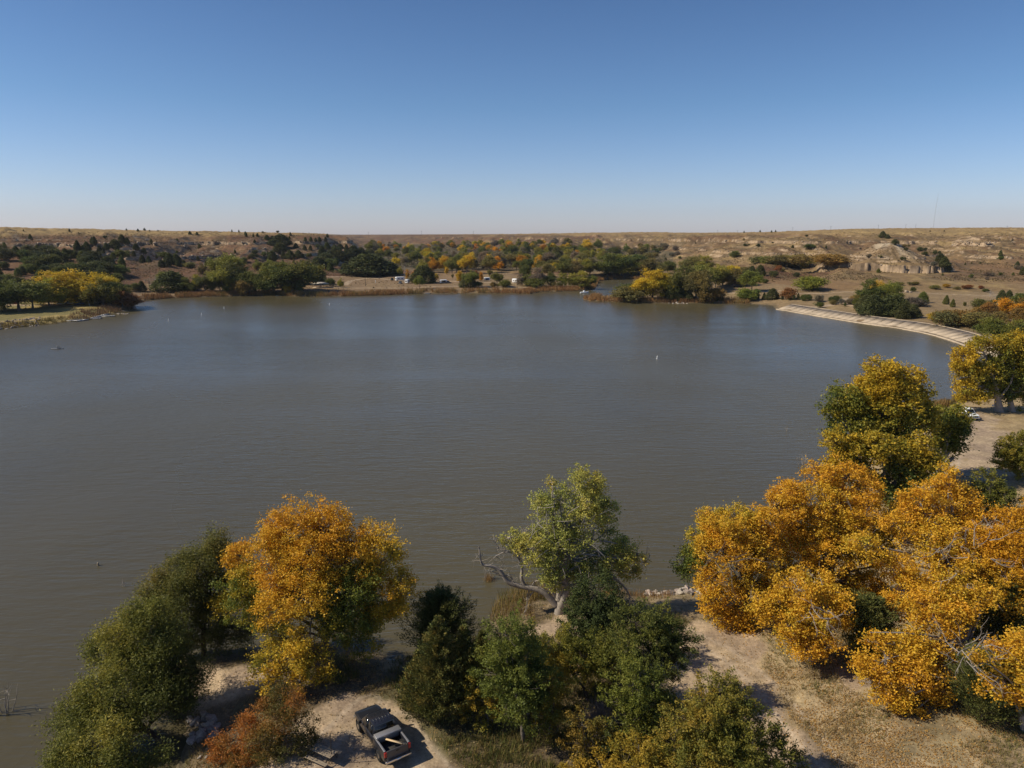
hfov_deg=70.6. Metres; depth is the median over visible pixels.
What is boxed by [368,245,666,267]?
underbrush
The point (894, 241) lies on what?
bush
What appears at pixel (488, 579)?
grass tuft
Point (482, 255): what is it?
tree
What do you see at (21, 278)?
bush
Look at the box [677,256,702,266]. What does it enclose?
tree
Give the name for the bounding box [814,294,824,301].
bush
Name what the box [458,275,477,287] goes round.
juniper tree
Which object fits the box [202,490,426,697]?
cottonwood tree
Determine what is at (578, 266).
tree
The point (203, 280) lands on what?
tree
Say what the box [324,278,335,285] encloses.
bush
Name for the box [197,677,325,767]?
sumac bush
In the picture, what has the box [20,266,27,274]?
juniper tree
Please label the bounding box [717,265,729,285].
tree
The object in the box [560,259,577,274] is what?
tree
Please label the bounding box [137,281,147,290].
juniper tree
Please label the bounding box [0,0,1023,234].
sky
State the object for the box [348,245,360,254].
juniper tree
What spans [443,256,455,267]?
tree
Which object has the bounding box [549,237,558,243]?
tree
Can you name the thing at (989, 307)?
tree
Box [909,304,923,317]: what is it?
juniper tree
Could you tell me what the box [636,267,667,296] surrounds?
tree
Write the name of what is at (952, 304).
juniper tree
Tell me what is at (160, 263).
juniper tree
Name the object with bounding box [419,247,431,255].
tree
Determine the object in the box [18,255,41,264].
bush
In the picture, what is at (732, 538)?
cottonwood tree
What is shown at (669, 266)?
tree
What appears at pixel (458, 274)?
tree
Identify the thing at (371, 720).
pickup truck
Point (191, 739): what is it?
boulder
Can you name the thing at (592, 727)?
elm bush
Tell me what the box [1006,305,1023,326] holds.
bush
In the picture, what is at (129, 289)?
tree
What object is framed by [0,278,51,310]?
tree
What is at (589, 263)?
tree
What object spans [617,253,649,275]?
tree
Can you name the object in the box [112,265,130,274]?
bush
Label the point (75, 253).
juniper tree
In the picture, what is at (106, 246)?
juniper tree
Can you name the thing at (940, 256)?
juniper tree
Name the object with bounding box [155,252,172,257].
bush
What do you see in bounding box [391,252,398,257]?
tree
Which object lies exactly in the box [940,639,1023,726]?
juniper tree
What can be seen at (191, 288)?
tree
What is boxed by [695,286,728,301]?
bush
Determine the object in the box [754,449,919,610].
cottonwood tree
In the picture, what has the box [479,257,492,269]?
tree
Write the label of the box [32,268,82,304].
tree
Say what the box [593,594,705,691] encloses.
elm tree
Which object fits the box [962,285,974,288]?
bush
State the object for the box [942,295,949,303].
juniper tree
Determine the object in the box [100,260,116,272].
bush
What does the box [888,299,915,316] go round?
juniper tree
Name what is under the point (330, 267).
juniper tree
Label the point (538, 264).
tree
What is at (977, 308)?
tree
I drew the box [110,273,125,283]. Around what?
bush
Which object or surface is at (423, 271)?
juniper tree
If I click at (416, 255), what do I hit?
tree
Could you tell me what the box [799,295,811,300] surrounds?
bush
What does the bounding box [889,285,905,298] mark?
tree
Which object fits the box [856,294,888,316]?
juniper tree
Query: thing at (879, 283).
tree
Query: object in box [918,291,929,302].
juniper tree
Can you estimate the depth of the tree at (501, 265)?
646.56 m
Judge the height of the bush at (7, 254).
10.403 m
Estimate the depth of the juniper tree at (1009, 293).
370.76 m
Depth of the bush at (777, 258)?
596.54 m
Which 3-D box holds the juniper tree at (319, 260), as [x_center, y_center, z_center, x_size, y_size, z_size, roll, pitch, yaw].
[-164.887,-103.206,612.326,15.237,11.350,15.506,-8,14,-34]
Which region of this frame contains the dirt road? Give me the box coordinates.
[6,275,1023,767]
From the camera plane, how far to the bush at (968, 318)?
279.35 m
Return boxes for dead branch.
[0,684,17,713]
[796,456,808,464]
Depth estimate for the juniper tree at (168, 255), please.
545.17 m
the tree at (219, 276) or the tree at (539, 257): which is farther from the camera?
the tree at (539, 257)
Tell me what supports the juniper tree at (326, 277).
on the ground at (1010, 422)
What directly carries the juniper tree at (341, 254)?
on the hills
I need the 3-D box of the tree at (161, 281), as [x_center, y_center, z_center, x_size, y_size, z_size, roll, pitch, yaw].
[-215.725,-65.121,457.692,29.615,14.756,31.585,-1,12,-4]
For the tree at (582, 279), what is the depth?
500.36 m
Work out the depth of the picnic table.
50.19 m
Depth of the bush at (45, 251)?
500.97 m
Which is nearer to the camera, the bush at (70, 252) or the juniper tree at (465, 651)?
the juniper tree at (465, 651)
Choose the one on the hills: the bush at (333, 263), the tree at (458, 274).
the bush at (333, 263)
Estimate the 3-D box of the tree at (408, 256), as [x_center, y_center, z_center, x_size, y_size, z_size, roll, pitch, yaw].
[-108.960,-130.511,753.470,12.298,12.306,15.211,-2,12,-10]
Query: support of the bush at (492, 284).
on the ground at (1010, 422)
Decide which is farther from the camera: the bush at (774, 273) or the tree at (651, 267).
the tree at (651, 267)
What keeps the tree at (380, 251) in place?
on the hills
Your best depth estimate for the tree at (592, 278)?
503.94 m
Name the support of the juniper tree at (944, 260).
on the hills
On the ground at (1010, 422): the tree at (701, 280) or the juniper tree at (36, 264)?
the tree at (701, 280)
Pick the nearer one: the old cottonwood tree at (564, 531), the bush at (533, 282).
the old cottonwood tree at (564, 531)
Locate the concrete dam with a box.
[776,304,1001,356]
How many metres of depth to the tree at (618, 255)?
618.97 m
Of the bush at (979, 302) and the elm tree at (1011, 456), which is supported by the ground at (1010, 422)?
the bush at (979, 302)
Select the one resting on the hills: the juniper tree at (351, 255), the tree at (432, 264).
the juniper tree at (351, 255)
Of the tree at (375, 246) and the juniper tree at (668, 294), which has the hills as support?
the tree at (375, 246)
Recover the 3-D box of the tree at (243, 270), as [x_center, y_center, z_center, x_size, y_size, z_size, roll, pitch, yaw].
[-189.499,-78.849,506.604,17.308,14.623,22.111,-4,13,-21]
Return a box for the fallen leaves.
[185,603,1023,767]
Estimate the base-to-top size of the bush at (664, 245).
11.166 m
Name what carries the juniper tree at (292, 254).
on the hills
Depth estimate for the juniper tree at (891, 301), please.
318.35 m
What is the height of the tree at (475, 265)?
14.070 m
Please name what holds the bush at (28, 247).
on the hills
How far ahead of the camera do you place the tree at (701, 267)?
447.58 m
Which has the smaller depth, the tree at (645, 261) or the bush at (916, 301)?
the bush at (916, 301)
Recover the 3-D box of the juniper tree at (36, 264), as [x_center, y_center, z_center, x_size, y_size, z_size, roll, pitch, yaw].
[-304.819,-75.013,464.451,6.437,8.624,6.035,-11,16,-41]
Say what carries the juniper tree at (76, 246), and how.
on the hills
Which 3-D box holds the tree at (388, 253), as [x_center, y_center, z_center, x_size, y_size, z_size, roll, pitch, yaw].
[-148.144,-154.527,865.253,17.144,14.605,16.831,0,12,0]
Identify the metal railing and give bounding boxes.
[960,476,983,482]
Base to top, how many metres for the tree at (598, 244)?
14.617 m
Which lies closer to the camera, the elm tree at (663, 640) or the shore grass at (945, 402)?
the elm tree at (663, 640)
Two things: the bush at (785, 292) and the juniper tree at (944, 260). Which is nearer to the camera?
the bush at (785, 292)
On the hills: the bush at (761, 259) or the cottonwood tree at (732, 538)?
the bush at (761, 259)
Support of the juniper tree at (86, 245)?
on the hills
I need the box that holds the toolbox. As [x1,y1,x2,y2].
[374,725,400,742]
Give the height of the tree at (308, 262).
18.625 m
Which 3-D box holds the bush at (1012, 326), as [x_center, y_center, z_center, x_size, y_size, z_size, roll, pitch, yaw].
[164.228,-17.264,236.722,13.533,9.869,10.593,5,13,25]
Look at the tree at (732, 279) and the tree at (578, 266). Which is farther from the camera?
the tree at (578, 266)
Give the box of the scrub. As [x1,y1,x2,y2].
[0,231,1023,290]
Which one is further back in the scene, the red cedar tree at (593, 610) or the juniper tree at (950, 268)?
the juniper tree at (950, 268)
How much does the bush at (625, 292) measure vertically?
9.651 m
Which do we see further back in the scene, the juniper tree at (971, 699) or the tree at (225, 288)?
the tree at (225, 288)
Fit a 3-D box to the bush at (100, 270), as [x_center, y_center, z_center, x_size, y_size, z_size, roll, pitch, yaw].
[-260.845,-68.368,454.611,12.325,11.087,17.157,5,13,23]
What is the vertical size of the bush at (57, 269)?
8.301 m
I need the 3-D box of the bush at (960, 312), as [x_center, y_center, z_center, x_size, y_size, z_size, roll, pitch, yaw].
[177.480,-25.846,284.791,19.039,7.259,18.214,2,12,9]
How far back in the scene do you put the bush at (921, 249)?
671.47 m
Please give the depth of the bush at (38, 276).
409.66 m
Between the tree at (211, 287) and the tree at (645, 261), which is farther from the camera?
the tree at (645, 261)
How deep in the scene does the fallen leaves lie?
53.02 m
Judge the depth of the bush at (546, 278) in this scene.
499.66 m
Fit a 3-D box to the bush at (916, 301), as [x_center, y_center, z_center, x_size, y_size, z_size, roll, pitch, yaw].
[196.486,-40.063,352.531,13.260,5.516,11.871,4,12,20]
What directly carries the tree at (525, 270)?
on the ground at (1010, 422)
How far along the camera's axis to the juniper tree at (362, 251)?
777.33 m
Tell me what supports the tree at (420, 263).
on the ground at (1010, 422)
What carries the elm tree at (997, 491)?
on the ground at (1010, 422)
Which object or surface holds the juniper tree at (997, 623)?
on the ground at (1010, 422)
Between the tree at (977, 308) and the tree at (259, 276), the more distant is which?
the tree at (259, 276)
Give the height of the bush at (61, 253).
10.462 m
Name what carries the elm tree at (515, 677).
on the ground at (1010, 422)
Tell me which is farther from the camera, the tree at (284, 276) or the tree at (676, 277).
the tree at (284, 276)
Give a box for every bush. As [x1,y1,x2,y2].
[0,247,16,260]
[0,261,8,269]
[1,272,15,280]
[9,276,28,282]
[15,264,35,272]
[16,249,30,258]
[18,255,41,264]
[19,243,40,251]
[28,248,58,255]
[30,274,51,285]
[31,254,65,264]
[37,254,60,264]
[38,244,58,250]
[38,263,60,271]
[45,265,71,272]
[50,248,69,259]
[65,262,85,270]
[67,249,84,258]
[76,254,93,263]
[78,250,102,261]
[79,296,104,302]
[80,259,106,270]
[81,266,110,275]
[100,255,110,261]
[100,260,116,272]
[104,292,144,308]
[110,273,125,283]
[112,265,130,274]
[113,249,130,256]
[125,282,140,290]
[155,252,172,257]
[181,262,194,267]
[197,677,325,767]
[228,279,250,294]
[249,253,258,258]
[282,285,296,291]
[324,258,338,266]
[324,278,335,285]
[331,246,341,251]
[475,281,482,286]
[490,281,496,286]
[495,279,511,287]
[520,273,556,286]
[525,278,548,286]
[549,281,561,286]
[555,704,631,766]
[556,727,668,767]
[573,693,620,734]
[607,247,619,253]
[607,285,648,301]
[613,283,631,290]
[634,663,812,767]
[637,245,650,252]
[656,243,668,249]
[661,262,677,269]
[693,288,711,299]
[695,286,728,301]
[729,251,741,256]
[733,287,761,299]
[749,253,807,266]
[757,253,815,267]
[763,253,795,264]
[766,271,778,276]
[779,287,798,298]
[781,253,850,266]
[789,275,830,290]
[792,272,799,276]
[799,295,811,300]
[803,244,818,248]
[813,301,824,306]
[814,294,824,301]
[828,295,841,302]
[836,255,847,263]
[838,298,852,304]
[890,239,899,244]
[905,297,929,306]
[907,281,919,284]
[917,247,927,250]
[923,312,934,320]
[928,285,940,288]
[930,309,963,324]
[930,309,1001,327]
[943,308,985,325]
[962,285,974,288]
[968,297,996,308]
[1008,292,1023,302]
[1014,265,1022,268]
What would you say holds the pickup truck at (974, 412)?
on the dirt road
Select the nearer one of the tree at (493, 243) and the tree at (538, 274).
the tree at (538, 274)
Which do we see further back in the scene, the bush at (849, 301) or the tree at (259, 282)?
the tree at (259, 282)
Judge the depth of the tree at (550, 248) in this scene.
998.78 m
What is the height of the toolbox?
0.530 m
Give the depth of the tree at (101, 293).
360.17 m
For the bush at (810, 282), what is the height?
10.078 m
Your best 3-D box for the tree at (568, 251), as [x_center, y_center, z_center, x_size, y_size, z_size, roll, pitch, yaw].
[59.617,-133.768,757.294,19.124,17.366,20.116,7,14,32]
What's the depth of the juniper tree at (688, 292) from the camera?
407.57 m
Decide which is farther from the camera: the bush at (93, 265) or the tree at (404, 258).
the tree at (404, 258)
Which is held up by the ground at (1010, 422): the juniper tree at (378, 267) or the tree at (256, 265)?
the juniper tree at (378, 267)
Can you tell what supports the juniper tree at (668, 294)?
on the ground at (1010, 422)
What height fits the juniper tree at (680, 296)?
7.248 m
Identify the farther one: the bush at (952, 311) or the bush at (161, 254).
the bush at (161, 254)
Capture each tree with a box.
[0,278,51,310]
[0,279,27,310]
[12,245,19,256]
[13,267,22,275]
[18,279,56,308]
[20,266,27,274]
[26,277,70,305]
[28,655,205,756]
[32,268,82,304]
[34,261,41,271]
[34,269,43,275]
[34,708,179,767]
[59,271,87,300]
[61,254,68,263]
[63,272,122,303]
[71,250,77,258]
[72,242,80,250]
[75,588,220,719]
[77,276,121,305]
[83,241,91,249]
[91,236,97,244]
[91,281,127,296]
[96,245,102,252]
[103,243,109,249]
[108,239,121,248]
[110,252,116,258]
[113,290,134,307]
[117,255,125,266]
[118,234,124,242]
[126,287,132,294]
[132,243,140,249]
[132,520,258,659]
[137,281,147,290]
[138,255,145,262]
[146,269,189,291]
[157,259,164,266]
[163,253,175,263]
[164,258,171,266]
[170,253,181,263]
[178,277,191,291]
[186,282,196,291]
[190,273,204,290]
[191,275,212,290]
[196,263,207,273]
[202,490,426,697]
[203,268,234,290]
[204,253,245,271]
[205,277,221,290]
[212,281,226,289]
[215,262,242,288]
[222,282,233,291]
[229,270,256,291]
[238,263,253,275]
[244,272,257,292]
[249,263,288,292]
[251,259,261,269]
[253,265,277,290]
[260,259,272,266]
[261,260,305,288]
[261,261,318,292]
[266,233,295,245]
[266,250,278,260]
[272,242,288,251]
[279,260,330,283]
[285,250,294,258]
[290,278,307,290]
[295,250,302,257]
[296,259,324,281]
[306,265,327,281]
[311,255,326,265]
[323,242,330,249]
[326,262,333,271]
[333,249,347,259]
[334,253,397,276]
[337,278,343,285]
[343,252,356,260]
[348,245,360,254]
[355,248,365,256]
[360,263,395,274]
[364,243,373,248]
[372,241,379,250]
[375,248,384,255]
[377,261,403,274]
[383,249,393,259]
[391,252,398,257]
[391,258,400,264]
[392,648,434,723]
[393,579,486,647]
[396,267,402,274]
[398,615,477,727]
[401,246,409,253]
[401,256,408,263]
[403,253,412,262]
[407,265,438,283]
[411,251,422,263]
[413,275,425,287]
[416,259,428,268]
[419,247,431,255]
[423,251,434,257]
[425,253,435,261]
[427,255,441,271]
[433,251,441,260]
[437,255,450,270]
[437,623,491,720]
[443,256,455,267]
[450,254,462,272]
[451,660,508,734]
[455,270,462,280]
[456,254,474,272]
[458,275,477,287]
[460,270,479,286]
[466,598,565,741]
[468,255,478,269]
[470,462,651,614]
[473,251,480,263]
[474,627,499,694]
[477,246,487,252]
[477,250,488,262]
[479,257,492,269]
[480,255,499,269]
[490,240,498,246]
[490,272,503,283]
[491,251,510,269]
[492,256,504,270]
[500,242,507,252]
[503,253,517,268]
[506,246,518,252]
[512,261,520,268]
[514,238,521,245]
[514,254,529,262]
[515,273,523,285]
[519,247,526,253]
[519,258,533,267]
[519,264,531,275]
[520,614,621,701]
[524,241,532,251]
[525,266,545,285]
[529,665,582,743]
[531,251,543,259]
[532,255,545,267]
[533,246,544,253]
[533,260,552,270]
[537,251,556,261]
[540,263,557,273]
[546,243,552,251]
[547,259,559,263]
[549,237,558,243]
[550,251,560,259]
[552,246,562,255]
[554,261,568,276]
[555,272,568,285]
[555,563,644,670]
[559,248,573,258]
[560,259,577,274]
[563,237,571,243]
[567,260,583,271]
[567,273,577,285]
[569,251,578,258]
[572,270,593,286]
[573,252,587,261]
[582,257,594,275]
[583,242,593,249]
[583,275,597,284]
[592,252,622,275]
[593,241,602,247]
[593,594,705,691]
[596,644,689,748]
[605,254,640,275]
[607,254,630,273]
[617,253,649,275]
[630,275,657,296]
[634,258,654,275]
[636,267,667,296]
[641,258,657,271]
[654,262,667,273]
[654,271,678,289]
[661,271,687,296]
[663,260,674,271]
[663,499,791,636]
[664,288,674,299]
[666,263,700,291]
[671,290,683,300]
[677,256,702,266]
[679,268,716,297]
[683,288,694,299]
[685,264,718,284]
[694,255,716,267]
[705,265,723,289]
[712,264,730,286]
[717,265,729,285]
[722,267,746,286]
[725,265,741,284]
[737,270,764,290]
[738,561,875,664]
[754,264,766,275]
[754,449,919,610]
[764,288,780,299]
[813,353,944,474]
[817,420,950,514]
[834,587,912,662]
[840,459,1023,648]
[841,567,1006,721]
[851,278,886,298]
[851,294,869,308]
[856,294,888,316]
[870,294,910,316]
[874,279,885,294]
[876,280,904,297]
[878,231,886,237]
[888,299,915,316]
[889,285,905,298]
[893,303,910,318]
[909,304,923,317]
[912,400,979,472]
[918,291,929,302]
[932,615,1023,731]
[934,253,943,261]
[938,256,951,266]
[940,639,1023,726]
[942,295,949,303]
[944,261,952,271]
[946,328,1023,412]
[950,299,955,306]
[959,571,1023,643]
[967,466,1023,519]
[970,306,983,311]
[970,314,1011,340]
[973,497,1023,622]
[980,300,1001,313]
[986,429,1023,480]
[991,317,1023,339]
[993,297,1021,314]
[995,289,1006,300]
[1004,289,1012,298]
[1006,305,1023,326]
[1013,296,1023,313]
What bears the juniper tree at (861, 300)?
on the ground at (1010, 422)
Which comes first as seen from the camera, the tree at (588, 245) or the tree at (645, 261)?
the tree at (645, 261)
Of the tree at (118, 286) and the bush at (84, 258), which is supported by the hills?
the bush at (84, 258)
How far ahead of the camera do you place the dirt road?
58.85 m
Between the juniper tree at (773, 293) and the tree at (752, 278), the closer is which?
the juniper tree at (773, 293)
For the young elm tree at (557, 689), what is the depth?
51.91 m
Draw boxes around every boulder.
[186,735,196,744]
[199,731,205,737]
[205,714,215,720]
[205,720,215,726]
[210,729,219,738]
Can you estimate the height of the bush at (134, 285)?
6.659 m
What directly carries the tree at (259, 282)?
on the ground at (1010, 422)
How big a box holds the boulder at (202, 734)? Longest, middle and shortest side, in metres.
0.807 x 0.571 x 0.564 m
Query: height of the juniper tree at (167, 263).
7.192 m
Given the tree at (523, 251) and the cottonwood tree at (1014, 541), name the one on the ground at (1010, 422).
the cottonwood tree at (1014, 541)
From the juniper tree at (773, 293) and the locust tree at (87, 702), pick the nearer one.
the locust tree at (87, 702)
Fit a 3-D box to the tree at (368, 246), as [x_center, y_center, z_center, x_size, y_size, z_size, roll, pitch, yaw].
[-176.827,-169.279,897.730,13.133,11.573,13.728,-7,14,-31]
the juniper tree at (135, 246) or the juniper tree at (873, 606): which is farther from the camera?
the juniper tree at (135, 246)
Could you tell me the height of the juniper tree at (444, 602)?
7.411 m
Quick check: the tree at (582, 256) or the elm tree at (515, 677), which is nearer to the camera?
the elm tree at (515, 677)
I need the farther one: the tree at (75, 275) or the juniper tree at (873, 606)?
the tree at (75, 275)
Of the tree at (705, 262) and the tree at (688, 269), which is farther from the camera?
the tree at (705, 262)
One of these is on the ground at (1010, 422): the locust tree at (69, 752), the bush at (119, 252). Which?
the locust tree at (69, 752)
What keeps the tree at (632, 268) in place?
on the ground at (1010, 422)
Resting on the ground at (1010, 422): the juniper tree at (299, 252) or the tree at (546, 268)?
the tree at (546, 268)
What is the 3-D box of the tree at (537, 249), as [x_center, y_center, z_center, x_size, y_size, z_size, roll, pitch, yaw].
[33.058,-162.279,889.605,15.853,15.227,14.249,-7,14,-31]
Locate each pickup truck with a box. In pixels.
[354,704,410,764]
[961,407,979,419]
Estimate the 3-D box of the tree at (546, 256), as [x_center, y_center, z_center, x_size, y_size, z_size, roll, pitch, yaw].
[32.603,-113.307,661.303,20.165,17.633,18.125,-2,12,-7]
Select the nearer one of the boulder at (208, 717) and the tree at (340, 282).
the boulder at (208, 717)
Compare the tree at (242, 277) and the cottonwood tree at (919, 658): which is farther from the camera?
the tree at (242, 277)
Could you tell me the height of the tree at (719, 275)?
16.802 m
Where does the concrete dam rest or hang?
on the ground at (1010, 422)
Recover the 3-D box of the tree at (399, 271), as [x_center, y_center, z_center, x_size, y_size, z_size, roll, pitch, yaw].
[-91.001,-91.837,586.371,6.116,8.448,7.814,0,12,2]
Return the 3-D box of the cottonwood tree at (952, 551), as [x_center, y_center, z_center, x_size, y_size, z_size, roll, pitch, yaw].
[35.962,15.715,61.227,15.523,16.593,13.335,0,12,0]
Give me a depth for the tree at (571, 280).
501.56 m
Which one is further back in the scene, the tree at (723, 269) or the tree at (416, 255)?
the tree at (416, 255)
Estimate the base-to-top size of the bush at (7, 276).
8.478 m
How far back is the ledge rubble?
644.67 m
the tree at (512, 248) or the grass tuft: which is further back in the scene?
the tree at (512, 248)
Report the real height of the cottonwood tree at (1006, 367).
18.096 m
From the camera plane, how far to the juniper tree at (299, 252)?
628.73 m
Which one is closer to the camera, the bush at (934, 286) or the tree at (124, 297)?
the tree at (124, 297)
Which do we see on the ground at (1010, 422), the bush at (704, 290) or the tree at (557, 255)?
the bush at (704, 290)
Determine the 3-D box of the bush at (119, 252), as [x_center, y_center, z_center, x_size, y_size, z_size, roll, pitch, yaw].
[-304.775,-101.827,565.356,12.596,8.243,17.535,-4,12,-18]
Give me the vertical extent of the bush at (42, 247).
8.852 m
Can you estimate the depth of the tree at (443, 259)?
656.49 m
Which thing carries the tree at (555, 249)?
on the hills
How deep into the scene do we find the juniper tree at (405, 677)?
53.89 m
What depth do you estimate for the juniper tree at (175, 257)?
546.54 m
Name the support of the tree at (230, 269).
on the ground at (1010, 422)
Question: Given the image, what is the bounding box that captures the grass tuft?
[482,572,494,582]
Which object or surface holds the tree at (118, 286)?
on the ground at (1010, 422)
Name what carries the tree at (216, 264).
on the ground at (1010, 422)
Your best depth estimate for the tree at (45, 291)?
347.02 m
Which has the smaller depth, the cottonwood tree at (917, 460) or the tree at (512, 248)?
the cottonwood tree at (917, 460)
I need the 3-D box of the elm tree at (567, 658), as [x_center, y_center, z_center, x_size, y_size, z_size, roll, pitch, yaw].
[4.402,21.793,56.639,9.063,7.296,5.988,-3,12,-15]
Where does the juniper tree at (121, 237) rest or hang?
on the hills
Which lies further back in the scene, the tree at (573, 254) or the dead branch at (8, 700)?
the tree at (573, 254)
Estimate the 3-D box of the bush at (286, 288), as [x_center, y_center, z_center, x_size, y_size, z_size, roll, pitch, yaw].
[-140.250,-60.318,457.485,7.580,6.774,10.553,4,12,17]
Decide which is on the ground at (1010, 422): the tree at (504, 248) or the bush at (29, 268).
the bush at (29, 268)
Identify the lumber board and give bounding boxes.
[385,738,402,743]
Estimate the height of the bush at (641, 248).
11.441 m
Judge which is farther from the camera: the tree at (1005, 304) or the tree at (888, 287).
the tree at (888, 287)
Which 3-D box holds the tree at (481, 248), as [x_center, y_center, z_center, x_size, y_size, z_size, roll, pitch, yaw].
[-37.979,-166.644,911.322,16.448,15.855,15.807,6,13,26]
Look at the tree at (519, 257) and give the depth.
661.80 m
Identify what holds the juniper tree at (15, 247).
on the hills
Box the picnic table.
[305,742,341,766]
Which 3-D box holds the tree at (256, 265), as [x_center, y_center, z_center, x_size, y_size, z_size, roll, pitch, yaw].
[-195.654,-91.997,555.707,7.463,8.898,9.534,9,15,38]
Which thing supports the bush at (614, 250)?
on the hills
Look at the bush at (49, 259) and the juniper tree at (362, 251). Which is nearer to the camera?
the bush at (49, 259)
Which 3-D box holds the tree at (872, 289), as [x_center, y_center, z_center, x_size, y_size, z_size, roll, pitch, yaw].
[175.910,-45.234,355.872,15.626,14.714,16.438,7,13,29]
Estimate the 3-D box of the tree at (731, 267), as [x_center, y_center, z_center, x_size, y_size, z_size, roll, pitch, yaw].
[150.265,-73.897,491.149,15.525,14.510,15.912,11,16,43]
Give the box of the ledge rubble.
[17,237,1016,265]
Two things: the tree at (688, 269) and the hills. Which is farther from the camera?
the hills
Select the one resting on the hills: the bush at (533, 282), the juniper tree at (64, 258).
the juniper tree at (64, 258)
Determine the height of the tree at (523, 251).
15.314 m
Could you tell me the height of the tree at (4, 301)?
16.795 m
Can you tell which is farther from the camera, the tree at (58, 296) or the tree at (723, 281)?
the tree at (723, 281)
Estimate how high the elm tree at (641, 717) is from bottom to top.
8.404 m
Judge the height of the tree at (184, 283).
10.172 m
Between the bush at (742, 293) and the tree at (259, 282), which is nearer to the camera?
the bush at (742, 293)
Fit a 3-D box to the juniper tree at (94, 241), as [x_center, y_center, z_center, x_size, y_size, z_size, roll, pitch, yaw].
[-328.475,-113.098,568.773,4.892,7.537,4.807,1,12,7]
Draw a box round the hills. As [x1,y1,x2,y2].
[0,227,1023,283]
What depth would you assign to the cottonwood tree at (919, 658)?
55.73 m
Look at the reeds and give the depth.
447.36 m
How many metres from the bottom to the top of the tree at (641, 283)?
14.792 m
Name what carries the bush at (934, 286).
on the ground at (1010, 422)
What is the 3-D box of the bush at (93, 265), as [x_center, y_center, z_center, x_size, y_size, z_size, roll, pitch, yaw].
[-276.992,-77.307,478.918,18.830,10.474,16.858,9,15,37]
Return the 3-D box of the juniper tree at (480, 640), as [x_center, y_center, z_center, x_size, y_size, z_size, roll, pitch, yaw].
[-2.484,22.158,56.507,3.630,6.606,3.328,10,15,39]
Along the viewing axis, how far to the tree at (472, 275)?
489.14 m
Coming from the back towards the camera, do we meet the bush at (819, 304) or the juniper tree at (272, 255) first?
the juniper tree at (272, 255)
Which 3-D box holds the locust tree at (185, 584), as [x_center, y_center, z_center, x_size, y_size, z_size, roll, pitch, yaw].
[-28.048,18.722,63.313,11.339,13.530,7.095,-3,12,-12]
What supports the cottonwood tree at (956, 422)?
on the ground at (1010, 422)
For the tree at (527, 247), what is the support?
on the hills
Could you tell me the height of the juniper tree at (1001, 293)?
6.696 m
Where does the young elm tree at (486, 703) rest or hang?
on the ground at (1010, 422)
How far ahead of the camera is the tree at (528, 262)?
582.09 m
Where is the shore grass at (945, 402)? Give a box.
[473,391,1023,640]
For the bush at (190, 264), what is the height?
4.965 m
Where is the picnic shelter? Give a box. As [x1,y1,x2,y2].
[312,282,328,287]
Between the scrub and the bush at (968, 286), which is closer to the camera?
the bush at (968, 286)
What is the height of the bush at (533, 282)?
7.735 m
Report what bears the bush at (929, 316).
on the ground at (1010, 422)
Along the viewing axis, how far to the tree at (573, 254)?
730.82 m
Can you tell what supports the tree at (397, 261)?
on the hills
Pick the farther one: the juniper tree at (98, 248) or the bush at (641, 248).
the bush at (641, 248)
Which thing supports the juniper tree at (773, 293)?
on the ground at (1010, 422)
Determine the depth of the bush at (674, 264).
646.58 m
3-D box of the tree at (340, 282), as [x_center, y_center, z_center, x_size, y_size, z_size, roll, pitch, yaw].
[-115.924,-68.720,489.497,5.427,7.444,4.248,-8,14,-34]
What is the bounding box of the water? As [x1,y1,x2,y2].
[0,279,1019,767]
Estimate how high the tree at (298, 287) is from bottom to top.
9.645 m
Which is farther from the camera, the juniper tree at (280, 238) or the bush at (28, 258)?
the juniper tree at (280, 238)
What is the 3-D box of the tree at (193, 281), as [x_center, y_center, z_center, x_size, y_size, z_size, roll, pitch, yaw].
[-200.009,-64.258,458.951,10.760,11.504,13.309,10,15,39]
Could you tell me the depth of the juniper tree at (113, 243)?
585.92 m
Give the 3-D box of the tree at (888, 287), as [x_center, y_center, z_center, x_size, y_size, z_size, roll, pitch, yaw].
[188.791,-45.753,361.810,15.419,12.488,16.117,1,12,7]
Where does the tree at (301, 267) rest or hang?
on the ground at (1010, 422)
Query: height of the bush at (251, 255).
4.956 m
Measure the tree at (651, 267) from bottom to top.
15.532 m
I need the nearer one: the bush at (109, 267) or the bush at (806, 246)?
the bush at (109, 267)
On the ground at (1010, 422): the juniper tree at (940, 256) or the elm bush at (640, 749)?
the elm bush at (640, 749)
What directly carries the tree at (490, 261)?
on the ground at (1010, 422)
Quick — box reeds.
[0,275,749,327]
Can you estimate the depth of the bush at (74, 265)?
472.67 m
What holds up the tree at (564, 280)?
on the ground at (1010, 422)
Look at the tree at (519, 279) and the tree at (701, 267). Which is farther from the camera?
the tree at (519, 279)
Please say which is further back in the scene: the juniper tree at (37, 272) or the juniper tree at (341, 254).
the juniper tree at (341, 254)
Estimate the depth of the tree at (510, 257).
676.53 m
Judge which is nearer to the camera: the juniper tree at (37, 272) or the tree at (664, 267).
the juniper tree at (37, 272)
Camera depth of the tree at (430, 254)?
714.30 m
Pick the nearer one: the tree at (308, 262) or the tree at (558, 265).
the tree at (308, 262)
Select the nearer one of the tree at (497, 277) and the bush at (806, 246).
the tree at (497, 277)
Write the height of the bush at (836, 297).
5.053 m
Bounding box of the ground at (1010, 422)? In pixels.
[0,266,1023,767]

